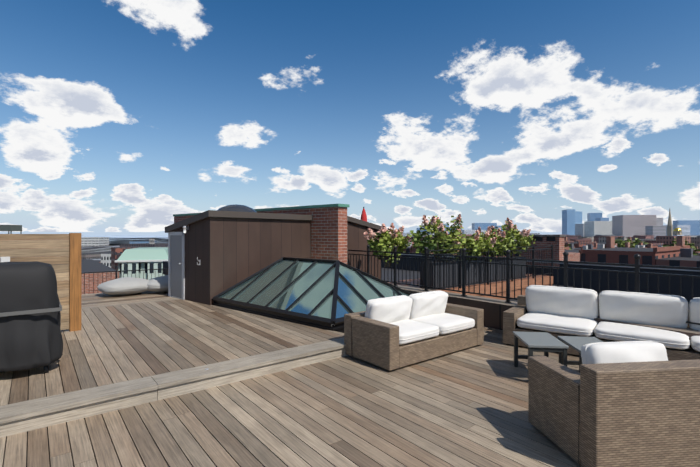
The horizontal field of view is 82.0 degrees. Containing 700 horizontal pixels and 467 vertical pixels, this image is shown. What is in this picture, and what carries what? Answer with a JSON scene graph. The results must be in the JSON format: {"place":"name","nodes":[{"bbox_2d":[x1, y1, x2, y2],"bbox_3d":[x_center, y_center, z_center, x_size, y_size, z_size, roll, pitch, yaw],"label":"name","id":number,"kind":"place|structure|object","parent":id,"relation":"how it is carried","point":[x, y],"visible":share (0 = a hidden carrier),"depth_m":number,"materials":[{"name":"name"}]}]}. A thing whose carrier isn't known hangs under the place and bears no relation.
{"place":"outdoors","nodes":[
{"label":"outdoors","id":0,"kind":"place"},
{"bbox_2d":[0,225,68,257],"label":"building","id":1,"kind":"structure","parent":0,"point":[10,228],"depth_m":58.20,"materials":[{"name":"grey"}]},
{"bbox_2d":[81,235,167,244],"bbox_3d":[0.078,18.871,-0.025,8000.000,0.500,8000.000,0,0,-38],"label":"street ground","id":2,"kind":"structure","parent":0,"point":[122,241],"depth_m":1499.69,"materials":[{"name":"grey asphalt"}]},
{"bbox_2d":[54,209,699,294],"bbox_3d":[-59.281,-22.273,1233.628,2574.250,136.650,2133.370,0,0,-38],"label":"city blocks","id":3,"kind":"structure","parent":2,"relation":"on","point":[592,237],"depth_m":280.95,"materials":[{"name":"red brick"}]},
{"bbox_2d":[632,238,651,243],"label":"garden tree","id":4,"kind":"object","parent":3,"relation":"on","point":[637,240],"visible":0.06,"depth_m":136.28,"materials":[{"name":"green plant"}]},
{"bbox_2d":[605,237,637,247],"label":"garden tree","id":5,"kind":"object","parent":2,"relation":"on","point":[619,242],"visible":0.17,"depth_m":119.74,"materials":[{"name":"green plant"}]},
{"bbox_2d":[667,209,681,235],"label":"spire and dome","id":6,"kind":"structure","parent":2,"relation":"on","point":[672,232],"depth_m":708.88,"materials":[{"name":"beige stone"}]},
{"bbox_2d":[662,238,699,255],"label":"garden tree","id":7,"kind":"object","parent":2,"relation":"on","point":[695,252],"visible":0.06,"depth_m":70.28,"materials":[{"name":"green plant"}]},
{"bbox_2d":[115,247,167,279],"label":"green-roofed building","id":8,"kind":"structure","parent":0,"point":[143,258],"depth_m":71.26,"materials":[{"name":"green"}]},
{"bbox_2d":[0,0,699,235],"label":"sky","id":9,"kind":"structure","parent":0,"point":[118,117],"materials":[{"name":"blue"}]},
{"bbox_3d":[-8.621,2.646,9.824,14.500,0.950,2.960,0,0,-38],"label":"lower neighbouring roof","id":10,"kind":"object","parent":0,"visible":0},
{"bbox_2d":[65,268,167,293],"bbox_3d":[-8.144,2.036,11.797,9.700,1.770,0.895,0,0,-32],"label":"roof railing","id":11,"kind":"object","parent":10,"relation":"on","point":[116,271],"visible":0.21,"depth_m":12.71,"materials":[{"name":"black metal"}]},
{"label":"building","id":12,"kind":"structure","parent":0},
{"bbox_2d":[3,352,101,466],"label":"deck board gaps","id":13,"kind":"object","parent":12,"relation":"on","point":[47,427],"depth_m":3.26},
{"bbox_2d":[0,301,61,372],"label":"grill straps and casters","id":14,"kind":"object","parent":13,"relation":"on","point":[32,312],"visible":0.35,"depth_m":4.07,"materials":[{"name":"grey"}]},
{"bbox_2d":[0,261,62,371],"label":"grill cover","id":15,"kind":"object","parent":13,"relation":"on","point":[30,341],"visible":0.94,"depth_m":4.08,"materials":[{"name":"black fabric"}]},
{"bbox_2d":[0,233,80,331],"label":"privacy screen","id":16,"kind":"object","parent":13,"relation":"on","point":[62,252],"visible":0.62,"depth_m":5.97,"materials":[{"name":"brown wood"}]},
{"bbox_2d":[97,277,149,294],"bbox_3d":[-5.369,1.270,9.684,0.968,0.409,1.169,0,0,44],"label":"bean bag","id":17,"kind":"object","parent":13,"relation":"on","point":[126,286],"visible":0.92,"depth_m":9.35,"materials":[{"name":"fabric"}]},
{"bbox_2d":[147,275,167,292],"bbox_3d":[-4.570,1.272,10.124,1.116,0.447,0.966,0,0,-26],"label":"bean bag","id":18,"kind":"object","parent":13,"relation":"on","point":[158,284],"visible":0.44,"depth_m":9.68,"materials":[{"name":"fabric"}]},
{"bbox_2d":[165,210,312,304],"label":"headhouse","id":19,"kind":"structure","parent":13,"relation":"on","point":[228,249],"depth_m":8.83,"materials":[{"name":"brown wood"}]},
{"bbox_2d":[183,225,188,232],"bbox_3d":[-3.572,-0.094,8.748,0.080,0.170,0.115,0,0,41],"label":"wall sconce","id":20,"kind":"object","parent":19,"relation":"attached to","point":[186,227],"depth_m":8.71,"materials":[{"name":"white glass"}]},
{"bbox_2d":[217,204,255,211],"bbox_3d":[-2.589,-0.454,9.899,1.620,0.507,1.200,0,0,-38],"label":"dome skylight","id":21,"kind":"object","parent":19,"relation":"on","point":[239,208],"visible":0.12,"depth_m":9.44,"materials":[{"name":"grey plastic"}]},
{"bbox_2d":[0,291,579,466],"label":"roof deck planks","id":22,"kind":"object","parent":13,"relation":"on","point":[263,391],"visible":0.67,"depth_m":3.82,"materials":[{"name":"brown wood"}]},
{"bbox_2d":[212,257,411,332],"bbox_3d":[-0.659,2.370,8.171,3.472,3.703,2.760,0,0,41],"label":"skylight","id":23,"kind":"object","parent":13,"relation":"on","point":[323,294],"visible":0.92,"depth_m":7.45,"materials":[{"name":"glass"}]},
{"bbox_2d":[344,303,483,370],"bbox_3d":[0.928,1.346,5.592,1.904,0.550,0.880,0,0,-38],"label":"wicker loveseat","id":24,"kind":"object","parent":13,"relation":"on","point":[372,341],"visible":0.69,"depth_m":5.09,"materials":[{"name":"brown wicker"}]},
{"bbox_2d":[389,319,439,344],"bbox_3d":[0.674,1.271,5.284,0.780,0.186,0.735,0,0,-38],"label":"seat cushion","id":25,"kind":"object","parent":24,"relation":"on","point":[410,331],"visible":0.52,"depth_m":5.07,"materials":[{"name":"fabric"}]},
{"bbox_2d":[365,295,412,322],"bbox_3d":[0.529,1.051,5.469,0.775,0.373,0.263,0,14,-38],"label":"back cushion","id":26,"kind":"object","parent":25,"relation":"on","point":[391,309],"visible":0.79,"depth_m":5.34,"materials":[{"name":"fabric"}]},
{"bbox_2d":[409,313,474,334],"bbox_3d":[1.287,1.271,5.766,0.780,0.180,0.735,0,0,-38],"label":"seat cushion","id":27,"kind":"object","parent":24,"relation":"on","point":[446,323],"visible":0.6,"depth_m":5.54,"materials":[{"name":"fabric"}]},
{"bbox_2d":[409,290,447,318],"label":"back cushion","id":28,"kind":"object","parent":27,"relation":"on","point":[424,304],"visible":0.73,"depth_m":5.81,"materials":[{"name":"fabric"}]},
{"bbox_2d":[513,331,568,366],"bbox_3d":[2.165,1.411,4.618,0.410,0.420,0.610,0,0,7],"label":"coffee table","id":29,"kind":"object","parent":13,"relation":"on","point":[546,343],"visible":0.65,"depth_m":4.52,"materials":[{"name":"grey metal"}]},
{"bbox_2d":[557,336,602,372],"bbox_3d":[2.602,1.411,4.402,0.410,0.420,0.610,0,0,7],"label":"coffee table","id":30,"kind":"object","parent":13,"relation":"on","point":[576,343],"visible":0.31,"depth_m":4.52,"materials":[{"name":"grey metal"}]},
{"bbox_2d":[503,295,699,360],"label":"wicker sectional sofa","id":31,"kind":"object","parent":13,"relation":"on","point":[512,315],"visible":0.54,"depth_m":5.74,"materials":[{"name":"brown wicker"}]},
{"bbox_2d":[516,313,597,336],"bbox_3d":[2.960,1.281,5.758,0.968,0.178,0.755,0,0,38],"label":"seat cushion","id":32,"kind":"object","parent":31,"relation":"on","point":[578,326],"visible":0.94,"depth_m":5.52,"materials":[{"name":"fabric"}]},
{"bbox_2d":[525,285,598,319],"bbox_3d":[3.110,1.016,5.951,0.962,0.464,0.259,0,14,38],"label":"back cushion","id":33,"kind":"object","parent":32,"relation":"on","point":[569,301],"visible":0.83,"depth_m":5.83,"materials":[{"name":"fabric"}]},
{"bbox_2d":[594,321,689,349],"bbox_3d":[3.724,1.281,5.165,0.968,0.171,0.755,0,0,38],"label":"seat cushion","id":34,"kind":"object","parent":31,"relation":"on","point":[614,331],"visible":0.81,"depth_m":4.94,"materials":[{"name":"fabric"}]},
{"bbox_2d":[599,290,687,327],"bbox_3d":[3.874,1.016,5.359,0.962,0.464,0.247,0,14,38],"label":"back cushion","id":35,"kind":"object","parent":34,"relation":"on","point":[665,310],"visible":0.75,"depth_m":5.25,"materials":[{"name":"fabric"}]},
{"bbox_2d":[690,336,699,351],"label":"seat cushion","id":36,"kind":"object","parent":31,"relation":"on","point":[695,342],"visible":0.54,"depth_m":4.60,"materials":[{"name":"fabric"}]},
{"bbox_2d":[689,297,699,329],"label":"back cushion","id":37,"kind":"object","parent":36,"relation":"on","point":[694,310],"visible":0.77,"depth_m":4.96,"materials":[{"name":"fabric"}]},
{"bbox_2d":[528,356,699,466],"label":"wicker armchair","id":38,"kind":"object","parent":13,"relation":"on","point":[636,414],"visible":0.94,"depth_m":2.69,"materials":[{"name":"brown wicker"}]},
{"bbox_2d":[173,204,349,263],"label":"brick party wall","id":39,"kind":"structure","parent":12,"relation":"on","point":[328,231],"depth_m":10.00,"materials":[{"name":"red brick"}]},
{"bbox_2d":[163,253,699,309],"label":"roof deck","id":40,"kind":"structure","parent":12,"relation":"on","point":[674,286],"depth_m":13.21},
{"bbox_2d":[347,216,380,278],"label":"neighboring building","id":41,"kind":"structure","parent":40,"relation":"on","point":[356,230],"depth_m":11.43,"materials":[{"name":"brown brick"}]},
{"bbox_2d":[361,207,366,221],"bbox_3d":[0.479,0.496,13.992,0.247,2.850,0.260,0,0,-38],"label":"closed patio umbrella","id":42,"kind":"object","parent":40,"relation":"on","point":[363,216],"visible":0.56,"depth_m":13.92,"materials":[{"name":"red fabric"}]},
{"bbox_2d":[363,223,412,266],"bbox_3d":[1.023,0.298,10.530,1.304,1.163,1.045,0,0,-38],"label":"hydrangea shrub","id":43,"kind":"object","parent":40,"relation":"on","point":[386,240],"visible":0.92,"depth_m":10.37,"materials":[{"name":"green plant"}]},
{"bbox_2d":[420,256,525,289],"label":"tall planters","id":44,"kind":"object","parent":40,"relation":"on","point":[517,271],"visible":0.38,"depth_m":11.12,"materials":[{"name":"grey metal"}]},
{"bbox_2d":[407,214,465,261],"bbox_3d":[2.338,0.121,10.627,1.492,1.262,1.630,0,0,22],"label":"hydrangea shrub","id":45,"kind":"object","parent":44,"relation":"in","point":[440,235],"visible":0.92,"depth_m":10.37,"materials":[{"name":"green plant"}]},
{"bbox_2d":[439,227,496,261],"bbox_3d":[3.192,0.321,11.287,1.712,1.019,1.571,0,0,1],"label":"hydrangea shrub","id":46,"kind":"object","parent":44,"relation":"in","point":[477,241],"visible":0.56,"depth_m":10.90,"materials":[{"name":"green plant"}]},
{"bbox_2d":[465,226,515,256],"bbox_3d":[4.164,0.328,11.995,1.914,1.077,1.404,0,0,-38],"label":"hydrangea shrub","id":47,"kind":"object","parent":44,"relation":"in","point":[501,239],"visible":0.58,"depth_m":11.65,"materials":[{"name":"green plant"}]},
{"bbox_2d":[485,217,535,256],"bbox_3d":[5.061,0.135,12.831,1.547,1.310,1.620,0,0,27],"label":"hydrangea shrub","id":48,"kind":"object","parent":44,"relation":"in","point":[522,238],"visible":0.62,"depth_m":12.64,"materials":[{"name":"green plant"}]},
{"bbox_2d":[428,245,552,288],"bbox_3d":[5.319,1.221,10.337,6.290,1.700,3.230,0,0,-38],"label":"railing and vents","id":49,"kind":"object","parent":40,"relation":"on","point":[511,278],"visible":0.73,"depth_m":11.15,"materials":[{"name":"black metal"}]},
{"bbox_2d":[517,235,565,268],"bbox_3d":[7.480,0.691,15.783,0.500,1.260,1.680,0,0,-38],"label":"brick building","id":50,"kind":"structure","parent":40,"relation":"on","point":[555,241],"depth_m":15.37,"materials":[{"name":"brick"}]},
{"bbox_2d":[392,284,699,346],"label":"parapet wall","id":51,"kind":"structure","parent":12,"relation":"on","point":[494,309],"depth_m":6.95,"materials":[{"name":"brown wood"}]},
{"bbox_2d":[347,245,699,324],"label":"deck railing","id":52,"kind":"object","parent":51,"relation":"on","point":[637,265],"visible":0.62,"depth_m":7.04,"materials":[{"name":"black metal"}]},
{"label":"club chair seat cushion","id":53,"kind":"object","parent":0,"visible":0},
{"bbox_2d":[581,341,667,363],"bbox_3d":[2.043,1.021,2.971,0.624,0.434,0.261,0,-14,-7],"label":"back cushion","id":54,"kind":"object","parent":53,"relation":"on","point":[618,352],"visible":0.29,"depth_m":2.92,"materials":[{"name":"fabric"}]}
]}

